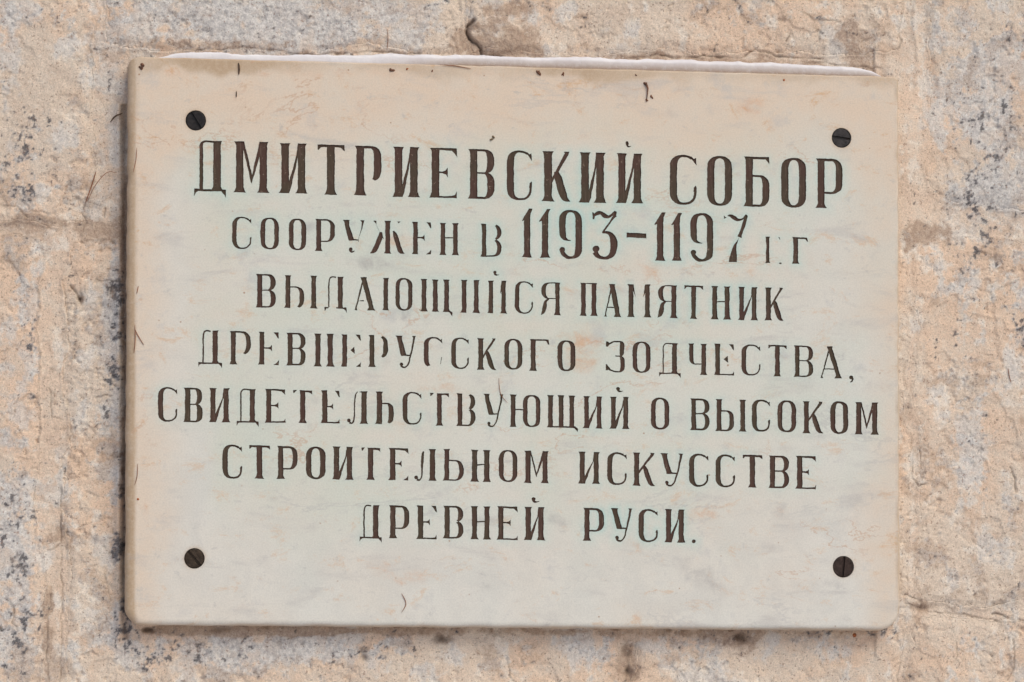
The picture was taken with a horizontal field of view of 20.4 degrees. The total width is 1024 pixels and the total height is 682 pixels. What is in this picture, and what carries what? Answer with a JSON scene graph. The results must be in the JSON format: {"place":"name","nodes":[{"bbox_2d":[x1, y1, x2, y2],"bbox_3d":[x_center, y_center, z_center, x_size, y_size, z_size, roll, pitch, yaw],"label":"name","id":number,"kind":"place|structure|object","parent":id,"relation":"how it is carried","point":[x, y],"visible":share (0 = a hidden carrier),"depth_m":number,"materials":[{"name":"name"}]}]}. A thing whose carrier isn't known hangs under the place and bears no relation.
{"place":"outdoors","nodes":[
{"label":"outdoors","id":0,"kind":"place"},
{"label":"ground","id":1,"kind":"structure","parent":0,"visible":0},
{"bbox_2d":[0,0,1023,681],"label":"stone wall","id":2,"kind":"structure","parent":1,"relation":"on","point":[954,68],"depth_m":2.28,"materials":[{"name":"stone"}]},
{"bbox_2d":[85,172,95,202],"bbox_3d":[-0.333,-0.122,2.251,0.008,0.025,0.002,1,-4,-7],"label":"pine needle","id":3,"kind":"object","parent":2,"relation":"attached to","point":[91,186],"visible":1,"depth_m":2.25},
{"bbox_2d":[125,57,899,630],"bbox_3d":[0.004,0.005,2.273,0.623,0.450,0.020,1,-4,-7],"label":"memorial plaque","id":4,"kind":"object","parent":2,"relation":"attached to","point":[665,317],"visible":1,"depth_m":2.26,"materials":[{"name":"stone"}]},
{"bbox_2d":[159,52,880,76],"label":"snow","id":5,"kind":"structure","parent":4,"relation":"on","point":[690,65],"depth_m":2.29,"materials":[{"name":"white snow"}]},
{"bbox_2d":[643,82,652,101],"bbox_3d":[0.110,-0.200,2.288,0.008,0.016,0.002,1,-4,-7],"label":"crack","id":6,"kind":"object","parent":4,"relation":"attached to","point":[646,84],"visible":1,"depth_m":2.29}
]}

